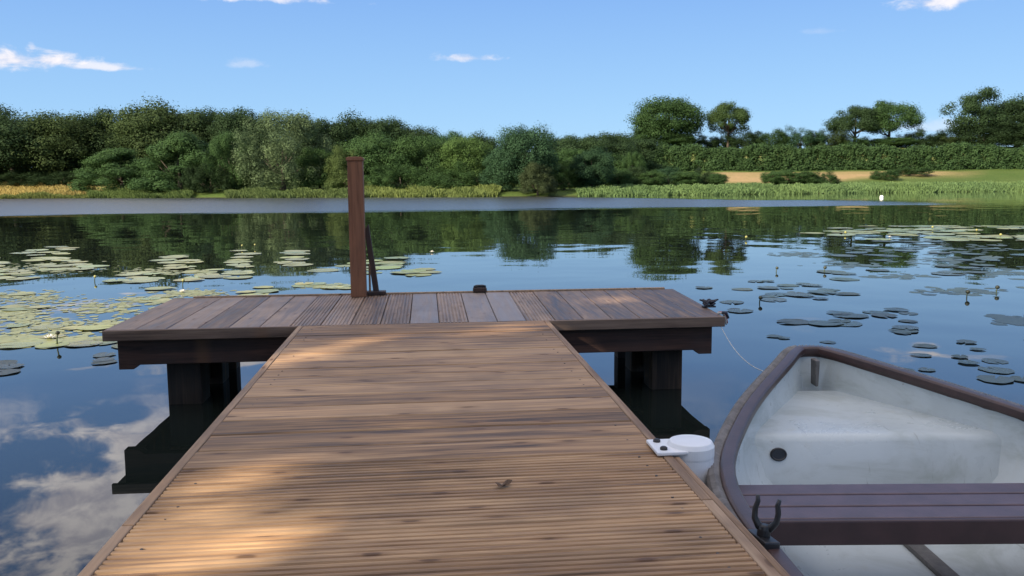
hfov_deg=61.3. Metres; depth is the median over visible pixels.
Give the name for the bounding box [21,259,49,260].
lily pad
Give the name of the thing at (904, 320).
lily pad
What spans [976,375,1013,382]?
lily pad
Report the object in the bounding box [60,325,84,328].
lily pad
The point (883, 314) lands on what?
lily pad
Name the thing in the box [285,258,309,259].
lily pad
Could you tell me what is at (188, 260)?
lily pad
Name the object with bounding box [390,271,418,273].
lily pad
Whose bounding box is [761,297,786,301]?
lily pad
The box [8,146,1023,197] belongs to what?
ground
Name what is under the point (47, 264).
lily pad
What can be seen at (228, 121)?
woodland tree
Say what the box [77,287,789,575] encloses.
jetty
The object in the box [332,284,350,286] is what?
lily pad
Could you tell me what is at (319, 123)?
woodland tree
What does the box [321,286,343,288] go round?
lily pad
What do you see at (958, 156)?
hedge
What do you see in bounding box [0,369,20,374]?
lily pad
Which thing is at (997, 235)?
lily pad
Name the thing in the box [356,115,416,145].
woodland tree
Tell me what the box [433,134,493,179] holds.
bush
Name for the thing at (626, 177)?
bush
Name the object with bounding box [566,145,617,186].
bush
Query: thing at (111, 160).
conifer
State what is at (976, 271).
lily pad
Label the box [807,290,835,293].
lily pad
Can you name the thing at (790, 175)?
bush
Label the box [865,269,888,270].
lily pad
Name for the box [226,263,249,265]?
lily pad
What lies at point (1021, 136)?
bush
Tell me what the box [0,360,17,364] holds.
lily pad
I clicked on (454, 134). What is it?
woodland tree
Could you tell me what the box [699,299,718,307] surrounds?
mooring cleat
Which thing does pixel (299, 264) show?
lily pad
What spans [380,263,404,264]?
lily pad
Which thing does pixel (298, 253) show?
lily pad
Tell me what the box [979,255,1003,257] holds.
lily pad
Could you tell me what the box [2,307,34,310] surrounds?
lily pad
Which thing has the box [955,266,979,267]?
lily pad
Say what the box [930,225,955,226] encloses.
lily pad
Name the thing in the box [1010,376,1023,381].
lily pad
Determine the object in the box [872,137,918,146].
bush
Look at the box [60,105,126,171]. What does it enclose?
woodland tree
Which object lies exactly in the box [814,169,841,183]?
bush
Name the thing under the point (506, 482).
dead leaf
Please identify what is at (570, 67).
sky
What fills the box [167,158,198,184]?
undergrowth bush
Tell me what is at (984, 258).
lily pad
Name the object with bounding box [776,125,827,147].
bush
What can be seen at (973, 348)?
lily pad
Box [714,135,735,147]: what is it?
bush
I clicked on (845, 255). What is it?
lily pad
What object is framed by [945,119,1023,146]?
bush
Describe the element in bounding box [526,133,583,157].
woodland tree
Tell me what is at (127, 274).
lily pad
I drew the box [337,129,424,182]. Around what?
bush
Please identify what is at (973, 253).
lily pad
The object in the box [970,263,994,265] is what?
lily pad
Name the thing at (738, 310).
lily pad
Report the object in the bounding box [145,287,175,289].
lily pad
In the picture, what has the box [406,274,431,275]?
lily pad
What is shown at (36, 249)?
lily pad
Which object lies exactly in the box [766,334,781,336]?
lily pad
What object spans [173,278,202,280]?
lily pad
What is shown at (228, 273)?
lily pad
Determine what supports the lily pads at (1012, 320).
on the water
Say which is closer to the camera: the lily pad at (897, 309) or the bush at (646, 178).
the lily pad at (897, 309)
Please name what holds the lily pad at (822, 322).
on the water
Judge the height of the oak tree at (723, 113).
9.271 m
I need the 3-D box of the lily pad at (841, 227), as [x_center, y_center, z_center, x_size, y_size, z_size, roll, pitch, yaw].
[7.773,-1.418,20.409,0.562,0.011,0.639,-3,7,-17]
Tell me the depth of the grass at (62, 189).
88.18 m
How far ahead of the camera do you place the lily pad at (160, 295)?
8.77 m
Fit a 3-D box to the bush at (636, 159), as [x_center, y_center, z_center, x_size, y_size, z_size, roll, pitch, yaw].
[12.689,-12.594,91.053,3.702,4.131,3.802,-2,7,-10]
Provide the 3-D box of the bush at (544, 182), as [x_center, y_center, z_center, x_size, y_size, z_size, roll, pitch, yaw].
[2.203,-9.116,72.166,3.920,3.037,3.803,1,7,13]
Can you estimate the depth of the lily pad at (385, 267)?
11.54 m
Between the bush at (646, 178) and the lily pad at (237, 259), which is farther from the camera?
the bush at (646, 178)
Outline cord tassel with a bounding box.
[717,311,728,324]
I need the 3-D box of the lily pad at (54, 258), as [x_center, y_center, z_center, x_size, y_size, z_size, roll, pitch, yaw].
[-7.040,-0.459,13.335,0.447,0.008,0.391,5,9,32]
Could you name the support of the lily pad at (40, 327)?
on the floating weed at (15, 316)
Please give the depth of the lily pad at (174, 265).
12.05 m
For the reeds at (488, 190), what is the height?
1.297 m
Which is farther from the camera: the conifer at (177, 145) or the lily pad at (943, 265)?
the conifer at (177, 145)
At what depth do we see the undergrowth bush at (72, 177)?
94.42 m
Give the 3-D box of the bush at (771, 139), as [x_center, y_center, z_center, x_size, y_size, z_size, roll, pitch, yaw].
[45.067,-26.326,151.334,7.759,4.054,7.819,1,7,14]
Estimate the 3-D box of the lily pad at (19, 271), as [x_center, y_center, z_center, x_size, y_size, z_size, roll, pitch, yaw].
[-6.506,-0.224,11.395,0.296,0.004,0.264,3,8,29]
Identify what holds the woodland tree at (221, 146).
on the ground at (973, 174)
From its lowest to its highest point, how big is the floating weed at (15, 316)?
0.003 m
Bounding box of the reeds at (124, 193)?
[85,188,193,197]
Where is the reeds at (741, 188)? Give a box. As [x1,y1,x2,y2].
[574,180,1023,195]
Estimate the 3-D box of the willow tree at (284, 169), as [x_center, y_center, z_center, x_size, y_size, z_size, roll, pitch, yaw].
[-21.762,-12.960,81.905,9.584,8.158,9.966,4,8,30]
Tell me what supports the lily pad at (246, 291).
on the water
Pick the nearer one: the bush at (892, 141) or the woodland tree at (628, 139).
the woodland tree at (628, 139)
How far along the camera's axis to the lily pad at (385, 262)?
12.28 m
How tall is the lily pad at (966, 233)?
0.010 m
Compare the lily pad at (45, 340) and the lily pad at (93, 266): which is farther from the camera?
the lily pad at (93, 266)
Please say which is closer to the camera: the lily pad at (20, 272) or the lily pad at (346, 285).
the lily pad at (346, 285)
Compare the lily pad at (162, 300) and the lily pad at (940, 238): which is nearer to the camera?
the lily pad at (162, 300)
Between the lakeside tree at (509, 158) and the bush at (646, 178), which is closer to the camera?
the lakeside tree at (509, 158)
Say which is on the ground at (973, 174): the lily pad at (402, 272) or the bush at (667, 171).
the bush at (667, 171)
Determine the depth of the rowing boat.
2.69 m
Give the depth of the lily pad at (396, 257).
13.06 m
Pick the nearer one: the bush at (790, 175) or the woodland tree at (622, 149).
the bush at (790, 175)
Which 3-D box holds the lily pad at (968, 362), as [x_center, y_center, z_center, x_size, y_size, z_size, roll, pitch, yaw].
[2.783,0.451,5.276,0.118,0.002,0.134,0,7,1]
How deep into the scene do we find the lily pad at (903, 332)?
6.33 m
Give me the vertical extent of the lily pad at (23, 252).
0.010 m
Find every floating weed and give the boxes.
[0,261,335,348]
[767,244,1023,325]
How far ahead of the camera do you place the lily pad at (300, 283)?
9.74 m
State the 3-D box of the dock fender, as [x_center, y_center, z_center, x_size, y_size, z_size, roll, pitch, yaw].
[0.451,0.567,2.297,0.167,0.336,0.124,-1,7,-6]
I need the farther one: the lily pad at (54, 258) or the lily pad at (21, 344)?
the lily pad at (54, 258)
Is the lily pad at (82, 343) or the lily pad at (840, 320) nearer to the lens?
the lily pad at (82, 343)
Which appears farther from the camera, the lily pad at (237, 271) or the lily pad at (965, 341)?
the lily pad at (237, 271)
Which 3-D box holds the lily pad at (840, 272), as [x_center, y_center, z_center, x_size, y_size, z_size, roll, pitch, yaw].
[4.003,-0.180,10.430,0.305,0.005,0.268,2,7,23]
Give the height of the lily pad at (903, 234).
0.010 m
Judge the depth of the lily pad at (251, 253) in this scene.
14.02 m
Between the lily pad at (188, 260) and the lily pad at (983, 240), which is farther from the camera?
the lily pad at (983, 240)
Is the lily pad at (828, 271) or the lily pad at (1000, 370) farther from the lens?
the lily pad at (828, 271)
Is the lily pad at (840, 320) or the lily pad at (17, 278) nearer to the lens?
the lily pad at (840, 320)
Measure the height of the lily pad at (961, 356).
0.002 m
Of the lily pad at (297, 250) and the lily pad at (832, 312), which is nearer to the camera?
the lily pad at (832, 312)
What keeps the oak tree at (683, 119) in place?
on the ground at (973, 174)
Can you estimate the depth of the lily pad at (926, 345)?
5.83 m
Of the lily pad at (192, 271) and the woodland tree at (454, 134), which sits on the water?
the lily pad at (192, 271)
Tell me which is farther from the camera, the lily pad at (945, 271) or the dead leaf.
the lily pad at (945, 271)
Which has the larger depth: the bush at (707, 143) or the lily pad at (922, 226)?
the bush at (707, 143)
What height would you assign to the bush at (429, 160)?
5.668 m
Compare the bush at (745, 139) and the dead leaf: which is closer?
the dead leaf
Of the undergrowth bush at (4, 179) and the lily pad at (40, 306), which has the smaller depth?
the lily pad at (40, 306)
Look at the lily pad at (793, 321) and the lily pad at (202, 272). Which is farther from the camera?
the lily pad at (202, 272)
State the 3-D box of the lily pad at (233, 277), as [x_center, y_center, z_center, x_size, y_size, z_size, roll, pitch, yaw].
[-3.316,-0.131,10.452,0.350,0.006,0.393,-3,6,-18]
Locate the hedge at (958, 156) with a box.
[648,141,1023,171]
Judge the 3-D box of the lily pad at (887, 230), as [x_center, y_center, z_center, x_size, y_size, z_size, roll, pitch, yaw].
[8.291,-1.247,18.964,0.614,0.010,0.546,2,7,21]
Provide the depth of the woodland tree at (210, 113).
98.80 m
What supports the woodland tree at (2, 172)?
on the ground at (973, 174)
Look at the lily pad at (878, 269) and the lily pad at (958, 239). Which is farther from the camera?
the lily pad at (958, 239)
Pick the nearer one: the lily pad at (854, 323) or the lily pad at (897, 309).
the lily pad at (854, 323)
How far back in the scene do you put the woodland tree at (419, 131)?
98.51 m
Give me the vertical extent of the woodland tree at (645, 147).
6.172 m
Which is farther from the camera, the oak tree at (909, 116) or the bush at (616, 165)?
the oak tree at (909, 116)
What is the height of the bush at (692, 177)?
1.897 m
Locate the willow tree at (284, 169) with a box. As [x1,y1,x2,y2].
[226,106,334,189]
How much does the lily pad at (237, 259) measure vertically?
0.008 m
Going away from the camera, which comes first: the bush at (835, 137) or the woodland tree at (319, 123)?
the woodland tree at (319, 123)
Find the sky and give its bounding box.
[0,0,1023,147]
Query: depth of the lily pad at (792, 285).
9.25 m
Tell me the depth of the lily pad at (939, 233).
17.91 m
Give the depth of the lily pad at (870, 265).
11.38 m
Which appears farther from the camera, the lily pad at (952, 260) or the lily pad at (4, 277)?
the lily pad at (952, 260)
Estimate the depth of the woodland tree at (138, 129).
96.28 m
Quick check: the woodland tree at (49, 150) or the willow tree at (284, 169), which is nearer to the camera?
the willow tree at (284, 169)
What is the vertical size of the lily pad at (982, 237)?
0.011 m
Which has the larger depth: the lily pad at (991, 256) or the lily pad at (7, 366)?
the lily pad at (991, 256)
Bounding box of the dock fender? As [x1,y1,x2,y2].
[646,434,714,486]
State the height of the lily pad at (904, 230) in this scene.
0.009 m
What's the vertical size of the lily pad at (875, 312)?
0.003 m
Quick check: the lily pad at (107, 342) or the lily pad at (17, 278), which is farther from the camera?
the lily pad at (17, 278)
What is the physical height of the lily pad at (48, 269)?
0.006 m
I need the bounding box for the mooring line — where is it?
[721,327,761,370]
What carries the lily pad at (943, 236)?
on the water
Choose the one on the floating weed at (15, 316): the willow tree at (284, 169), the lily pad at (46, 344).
the lily pad at (46, 344)
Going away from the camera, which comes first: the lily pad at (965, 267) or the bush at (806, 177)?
the lily pad at (965, 267)
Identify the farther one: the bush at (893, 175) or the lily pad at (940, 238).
the bush at (893, 175)
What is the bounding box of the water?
[0,191,1023,575]
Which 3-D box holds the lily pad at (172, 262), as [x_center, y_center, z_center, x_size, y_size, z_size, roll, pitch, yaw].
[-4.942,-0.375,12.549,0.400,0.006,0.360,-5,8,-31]
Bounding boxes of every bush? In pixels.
[0,170,55,185]
[17,168,100,185]
[65,171,113,181]
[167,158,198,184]
[177,159,241,192]
[291,145,344,188]
[321,145,367,188]
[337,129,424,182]
[364,161,430,188]
[389,133,458,185]
[416,159,480,188]
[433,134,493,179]
[475,154,521,190]
[517,160,559,195]
[548,159,585,189]
[550,147,590,184]
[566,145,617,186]
[593,152,636,185]
[600,167,637,184]
[619,150,647,176]
[627,166,647,184]
[628,127,658,143]
[635,168,667,185]
[654,132,699,145]
[655,166,683,185]
[671,171,703,184]
[688,133,721,147]
[688,169,716,184]
[707,172,730,184]
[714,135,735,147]
[721,129,766,147]
[751,127,791,145]
[759,171,786,183]
[774,169,800,184]
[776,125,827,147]
[789,170,819,183]
[804,127,854,147]
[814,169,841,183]
[832,137,873,147]
[852,135,898,146]
[868,169,899,178]
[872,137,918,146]
[887,167,933,174]
[896,127,952,146]
[918,136,976,145]
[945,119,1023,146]
[981,121,1023,146]
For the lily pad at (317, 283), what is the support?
on the floating weed at (15, 316)
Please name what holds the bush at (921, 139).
on the ground at (973, 174)
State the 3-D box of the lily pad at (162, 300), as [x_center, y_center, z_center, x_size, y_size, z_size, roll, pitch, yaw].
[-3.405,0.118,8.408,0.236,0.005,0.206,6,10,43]
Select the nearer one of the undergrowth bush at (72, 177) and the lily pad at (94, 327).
the lily pad at (94, 327)
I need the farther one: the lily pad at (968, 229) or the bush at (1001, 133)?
the bush at (1001, 133)
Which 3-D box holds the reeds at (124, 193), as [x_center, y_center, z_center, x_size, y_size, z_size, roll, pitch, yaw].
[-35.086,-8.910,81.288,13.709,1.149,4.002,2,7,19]
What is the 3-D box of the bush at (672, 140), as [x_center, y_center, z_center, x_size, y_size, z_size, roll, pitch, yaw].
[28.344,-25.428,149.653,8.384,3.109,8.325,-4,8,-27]
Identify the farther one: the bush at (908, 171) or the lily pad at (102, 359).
the bush at (908, 171)
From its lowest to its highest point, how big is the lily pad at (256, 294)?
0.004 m
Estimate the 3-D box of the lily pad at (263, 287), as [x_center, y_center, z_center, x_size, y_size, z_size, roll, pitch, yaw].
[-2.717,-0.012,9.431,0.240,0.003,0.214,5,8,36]
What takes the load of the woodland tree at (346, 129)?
on the ground at (973, 174)
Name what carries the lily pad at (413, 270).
on the water
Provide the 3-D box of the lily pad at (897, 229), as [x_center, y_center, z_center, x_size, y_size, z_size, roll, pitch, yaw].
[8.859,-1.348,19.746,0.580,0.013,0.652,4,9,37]
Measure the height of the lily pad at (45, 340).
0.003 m
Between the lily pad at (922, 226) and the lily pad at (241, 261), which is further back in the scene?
the lily pad at (922, 226)
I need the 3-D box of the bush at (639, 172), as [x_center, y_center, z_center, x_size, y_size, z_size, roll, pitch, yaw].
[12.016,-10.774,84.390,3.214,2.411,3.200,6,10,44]
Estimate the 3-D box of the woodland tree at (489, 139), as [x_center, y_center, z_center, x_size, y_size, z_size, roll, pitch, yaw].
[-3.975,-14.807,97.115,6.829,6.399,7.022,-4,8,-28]
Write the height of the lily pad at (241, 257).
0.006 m
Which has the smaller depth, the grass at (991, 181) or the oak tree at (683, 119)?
the grass at (991, 181)
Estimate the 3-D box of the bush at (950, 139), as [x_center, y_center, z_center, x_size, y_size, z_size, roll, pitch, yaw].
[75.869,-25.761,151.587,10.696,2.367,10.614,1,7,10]
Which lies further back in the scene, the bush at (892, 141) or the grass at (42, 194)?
the bush at (892, 141)
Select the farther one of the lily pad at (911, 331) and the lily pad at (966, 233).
the lily pad at (966, 233)
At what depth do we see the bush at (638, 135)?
149.01 m
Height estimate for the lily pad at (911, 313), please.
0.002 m
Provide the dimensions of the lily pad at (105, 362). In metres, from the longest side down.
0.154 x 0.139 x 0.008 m
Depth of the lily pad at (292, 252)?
14.24 m
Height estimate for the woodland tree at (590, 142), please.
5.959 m
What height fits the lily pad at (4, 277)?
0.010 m
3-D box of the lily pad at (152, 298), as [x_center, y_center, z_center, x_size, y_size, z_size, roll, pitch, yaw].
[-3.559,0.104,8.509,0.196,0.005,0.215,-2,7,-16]
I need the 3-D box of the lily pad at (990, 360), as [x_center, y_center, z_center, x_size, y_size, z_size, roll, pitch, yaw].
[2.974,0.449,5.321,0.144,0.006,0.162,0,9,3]
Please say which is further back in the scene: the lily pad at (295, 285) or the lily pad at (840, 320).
the lily pad at (295, 285)
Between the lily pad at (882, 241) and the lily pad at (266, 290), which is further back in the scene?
the lily pad at (882, 241)
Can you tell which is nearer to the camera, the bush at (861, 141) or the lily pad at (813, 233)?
the lily pad at (813, 233)
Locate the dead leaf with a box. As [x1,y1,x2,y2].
[495,479,511,485]
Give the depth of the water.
9.96 m
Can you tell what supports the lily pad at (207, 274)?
on the water
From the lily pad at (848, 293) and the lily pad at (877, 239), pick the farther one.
the lily pad at (877, 239)
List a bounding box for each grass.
[0,182,95,195]
[0,191,88,198]
[714,180,1016,184]
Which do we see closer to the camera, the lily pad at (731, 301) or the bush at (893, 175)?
the lily pad at (731, 301)
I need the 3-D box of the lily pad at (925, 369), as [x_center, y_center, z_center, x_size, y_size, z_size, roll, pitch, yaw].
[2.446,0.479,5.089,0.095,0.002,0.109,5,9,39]
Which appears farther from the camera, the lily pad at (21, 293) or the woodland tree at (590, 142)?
the woodland tree at (590, 142)
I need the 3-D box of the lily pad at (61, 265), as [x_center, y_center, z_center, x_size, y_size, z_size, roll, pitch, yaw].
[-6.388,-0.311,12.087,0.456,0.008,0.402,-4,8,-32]
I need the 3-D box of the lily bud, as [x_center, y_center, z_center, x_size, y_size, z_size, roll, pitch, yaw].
[-3.204,0.401,6.105,0.033,0.200,0.030,-1,7,-6]
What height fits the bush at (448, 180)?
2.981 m
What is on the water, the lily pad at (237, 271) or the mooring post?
the lily pad at (237, 271)
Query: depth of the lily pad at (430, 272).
10.86 m
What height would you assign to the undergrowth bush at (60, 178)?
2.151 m
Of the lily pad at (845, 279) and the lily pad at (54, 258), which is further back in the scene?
the lily pad at (54, 258)
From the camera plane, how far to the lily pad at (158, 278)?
10.37 m
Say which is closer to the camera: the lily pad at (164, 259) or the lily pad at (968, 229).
the lily pad at (164, 259)
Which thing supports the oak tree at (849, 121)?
on the ground at (973, 174)
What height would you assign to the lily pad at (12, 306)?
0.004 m
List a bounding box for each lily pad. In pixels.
[0,276,14,278]
[0,304,29,307]
[0,341,41,347]
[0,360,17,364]
[0,363,24,368]
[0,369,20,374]
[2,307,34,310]
[3,271,34,273]
[5,292,34,295]
[5,323,29,326]
[6,277,38,279]
[7,270,29,271]
[9,251,36,253]
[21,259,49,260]
[23,305,49,307]
[25,249,48,250]
[30,325,63,329]
[33,251,58,252]
[35,338,61,343]
[35,341,68,347]
[36,263,56,264]
[36,268,64,270]
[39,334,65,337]
[42,257,68,259]
[42,264,69,266]
[56,247,79,248]
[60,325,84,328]
[64,340,102,346]
[68,267,92,269]
[76,265,109,266]
[76,325,112,329]
[89,340,116,344]
[91,360,117,363]
[92,357,114,361]
[93,352,115,356]
[103,279,129,281]
[115,273,140,275]
[122,279,157,282]
[132,277,164,279]
[140,297,160,299]
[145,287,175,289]
[149,259,176,260]
[149,294,177,297]
[151,299,170,301]
[158,261,185,262]
[163,256,188,257]
[163,264,184,265]
[164,266,188,268]
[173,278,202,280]
[174,259,198,260]
[181,270,207,272]
[182,261,203,262]
[195,273,219,275]
[196,271,217,273]
[198,275,230,277]
[221,272,254,274]
[223,260,252,262]
[223,276,252,278]
[224,270,252,272]
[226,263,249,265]
[227,259,249,260]
[230,256,252,257]
[234,252,260,254]
[236,290,254,292]
[241,293,268,294]
[249,289,278,292]
[254,286,272,287]
[277,262,305,263]
[279,251,303,253]
[280,256,303,257]
[282,263,312,265]
[285,250,309,251]
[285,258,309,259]
[288,253,310,254]
[291,284,311,286]
[295,282,313,284]
[304,282,325,284]
[307,268,339,271]
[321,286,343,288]
[326,283,342,285]
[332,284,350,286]
[376,266,400,268]
[380,261,404,263]
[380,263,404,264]
[384,257,408,258]
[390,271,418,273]
[400,269,425,271]
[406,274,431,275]
[418,271,440,272]
[719,300,742,303]
[727,308,753,312]
[731,288,752,289]
[758,286,778,288]
[760,295,778,296]
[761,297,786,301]
[765,292,785,295]
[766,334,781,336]
[777,284,798,286]
[777,319,808,323]
[783,292,812,295]
[801,284,819,285]
[805,232,822,233]
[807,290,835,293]
[808,320,844,325]
[817,270,844,272]
[817,288,838,290]
[827,234,855,235]
[827,311,852,314]
[828,319,850,321]
[829,277,859,280]
[831,254,855,256]
[831,272,849,273]
[832,321,861,325]
[833,227,849,228]
[834,313,868,317]
[837,292,858,294]
[861,264,881,266]
[862,311,888,313]
[865,238,891,239]
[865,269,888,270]
[871,313,897,316]
[872,240,893,241]
[876,255,899,256]
[877,230,904,231]
[883,308,909,310]
[886,234,918,235]
[887,228,911,229]
[888,329,917,332]
[892,325,918,329]
[894,230,915,231]
[894,331,910,333]
[898,319,917,321]
[899,312,917,314]
[910,353,931,356]
[911,225,931,226]
[913,344,936,347]
[918,367,935,370]
[923,237,955,238]
[924,233,954,234]
[925,236,961,237]
[928,251,951,253]
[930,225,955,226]
[930,272,964,274]
[935,264,957,266]
[937,270,966,272]
[938,259,963,261]
[949,238,966,239]
[951,354,967,357]
[954,229,980,230]
[955,232,979,233]
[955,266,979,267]
[956,339,976,342]
[958,360,978,363]
[961,253,982,254]
[964,271,986,272]
[967,239,1001,240]
[969,236,996,237]
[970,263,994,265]
[970,347,986,349]
[972,257,997,259]
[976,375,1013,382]
[978,366,1014,373]
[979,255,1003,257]
[982,358,1008,363]
[983,235,1012,236]
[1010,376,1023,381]
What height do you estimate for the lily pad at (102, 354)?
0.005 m
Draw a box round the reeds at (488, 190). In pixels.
[364,183,501,197]
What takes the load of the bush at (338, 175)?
on the ground at (973, 174)
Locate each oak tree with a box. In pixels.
[623,94,711,143]
[703,100,752,147]
[822,105,887,141]
[858,99,925,137]
[938,86,1020,137]
[986,93,1023,145]
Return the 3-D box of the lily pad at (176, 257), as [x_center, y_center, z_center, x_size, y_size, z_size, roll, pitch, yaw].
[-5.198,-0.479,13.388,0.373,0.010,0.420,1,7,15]
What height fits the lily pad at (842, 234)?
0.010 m
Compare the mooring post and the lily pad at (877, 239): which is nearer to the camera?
the mooring post
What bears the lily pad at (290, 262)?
on the water
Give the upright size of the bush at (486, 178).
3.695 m
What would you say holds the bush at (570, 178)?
on the ground at (973, 174)
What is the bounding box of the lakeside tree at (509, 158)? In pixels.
[486,120,561,185]
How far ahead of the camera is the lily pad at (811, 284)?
9.29 m
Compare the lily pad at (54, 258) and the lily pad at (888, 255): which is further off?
the lily pad at (54, 258)
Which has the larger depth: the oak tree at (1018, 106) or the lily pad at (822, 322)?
the oak tree at (1018, 106)
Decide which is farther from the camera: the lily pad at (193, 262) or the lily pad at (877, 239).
the lily pad at (877, 239)
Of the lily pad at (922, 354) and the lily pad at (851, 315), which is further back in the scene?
the lily pad at (851, 315)
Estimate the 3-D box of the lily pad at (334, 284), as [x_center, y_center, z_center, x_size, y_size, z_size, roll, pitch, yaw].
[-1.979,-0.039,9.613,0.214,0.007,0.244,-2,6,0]
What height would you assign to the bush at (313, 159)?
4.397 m
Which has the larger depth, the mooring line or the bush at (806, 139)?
the bush at (806, 139)
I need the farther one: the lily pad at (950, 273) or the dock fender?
the lily pad at (950, 273)
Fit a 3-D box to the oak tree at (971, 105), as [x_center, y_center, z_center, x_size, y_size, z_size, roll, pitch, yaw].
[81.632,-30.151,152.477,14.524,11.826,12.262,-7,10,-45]
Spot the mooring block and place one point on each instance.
(479, 288)
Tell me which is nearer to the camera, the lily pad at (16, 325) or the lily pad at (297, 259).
the lily pad at (16, 325)
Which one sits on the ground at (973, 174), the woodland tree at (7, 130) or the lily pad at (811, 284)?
the woodland tree at (7, 130)
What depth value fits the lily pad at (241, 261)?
12.56 m
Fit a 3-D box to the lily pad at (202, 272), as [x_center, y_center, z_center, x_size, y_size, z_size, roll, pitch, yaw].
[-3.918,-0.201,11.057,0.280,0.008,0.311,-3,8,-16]
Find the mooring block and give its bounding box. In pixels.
[473,285,486,291]
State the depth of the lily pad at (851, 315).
7.14 m
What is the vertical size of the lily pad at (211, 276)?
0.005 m
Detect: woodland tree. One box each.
[0,103,22,168]
[0,110,67,180]
[0,115,75,174]
[1,109,111,172]
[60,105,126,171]
[93,95,212,169]
[163,105,228,154]
[199,131,261,189]
[203,106,277,163]
[282,116,347,167]
[317,110,385,168]
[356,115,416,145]
[387,122,440,165]
[422,130,465,166]
[454,129,502,181]
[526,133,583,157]
[551,135,615,186]
[576,130,638,168]
[612,131,663,172]
[613,131,644,147]
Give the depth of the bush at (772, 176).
88.84 m
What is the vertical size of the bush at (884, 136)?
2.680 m
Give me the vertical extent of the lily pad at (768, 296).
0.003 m
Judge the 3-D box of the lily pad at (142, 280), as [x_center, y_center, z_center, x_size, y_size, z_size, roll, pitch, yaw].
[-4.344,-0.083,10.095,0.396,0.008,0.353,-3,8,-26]
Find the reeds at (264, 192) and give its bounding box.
[222,186,369,197]
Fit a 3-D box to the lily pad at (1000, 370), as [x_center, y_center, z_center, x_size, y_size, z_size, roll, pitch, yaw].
[2.848,0.479,5.073,0.184,0.004,0.211,-2,7,-11]
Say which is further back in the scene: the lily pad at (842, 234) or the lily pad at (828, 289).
the lily pad at (842, 234)
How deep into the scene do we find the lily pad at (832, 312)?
7.31 m
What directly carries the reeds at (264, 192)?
on the ground at (973, 174)
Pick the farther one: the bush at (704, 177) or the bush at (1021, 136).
the bush at (1021, 136)
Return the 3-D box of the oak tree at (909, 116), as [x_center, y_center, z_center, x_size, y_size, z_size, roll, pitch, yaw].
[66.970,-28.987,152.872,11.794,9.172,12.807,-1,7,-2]
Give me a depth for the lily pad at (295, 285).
9.57 m
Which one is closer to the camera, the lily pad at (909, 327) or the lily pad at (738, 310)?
the lily pad at (909, 327)
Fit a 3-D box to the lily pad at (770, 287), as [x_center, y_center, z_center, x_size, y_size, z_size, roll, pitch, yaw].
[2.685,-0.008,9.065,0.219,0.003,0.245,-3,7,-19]
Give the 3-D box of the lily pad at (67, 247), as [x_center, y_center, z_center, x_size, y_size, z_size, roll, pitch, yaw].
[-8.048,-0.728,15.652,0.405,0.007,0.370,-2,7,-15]
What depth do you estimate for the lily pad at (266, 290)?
9.11 m
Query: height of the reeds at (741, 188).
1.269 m
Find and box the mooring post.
[346,157,385,296]
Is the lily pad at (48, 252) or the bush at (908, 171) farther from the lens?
the bush at (908, 171)
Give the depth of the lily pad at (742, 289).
8.94 m
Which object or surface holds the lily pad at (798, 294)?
on the water
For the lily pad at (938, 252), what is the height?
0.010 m
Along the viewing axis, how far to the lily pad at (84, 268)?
11.67 m
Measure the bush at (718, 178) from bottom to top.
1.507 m
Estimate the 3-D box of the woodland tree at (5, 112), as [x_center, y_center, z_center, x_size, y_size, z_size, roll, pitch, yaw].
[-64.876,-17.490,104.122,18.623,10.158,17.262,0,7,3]
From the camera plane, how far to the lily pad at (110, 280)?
10.19 m
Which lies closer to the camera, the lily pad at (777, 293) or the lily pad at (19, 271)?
the lily pad at (777, 293)
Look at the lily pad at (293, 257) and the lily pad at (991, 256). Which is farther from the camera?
the lily pad at (293, 257)
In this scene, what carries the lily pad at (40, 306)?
on the water
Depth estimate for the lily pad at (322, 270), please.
11.21 m
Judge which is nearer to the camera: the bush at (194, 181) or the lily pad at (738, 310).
the lily pad at (738, 310)
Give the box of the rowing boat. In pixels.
[706,345,1023,575]
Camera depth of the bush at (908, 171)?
111.62 m
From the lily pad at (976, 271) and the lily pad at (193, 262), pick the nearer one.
the lily pad at (976, 271)
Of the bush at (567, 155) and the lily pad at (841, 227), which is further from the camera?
the bush at (567, 155)
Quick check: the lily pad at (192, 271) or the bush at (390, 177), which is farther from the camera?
the bush at (390, 177)
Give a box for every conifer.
[67,147,176,191]
[123,129,228,191]
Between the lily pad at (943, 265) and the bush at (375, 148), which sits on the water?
the lily pad at (943, 265)

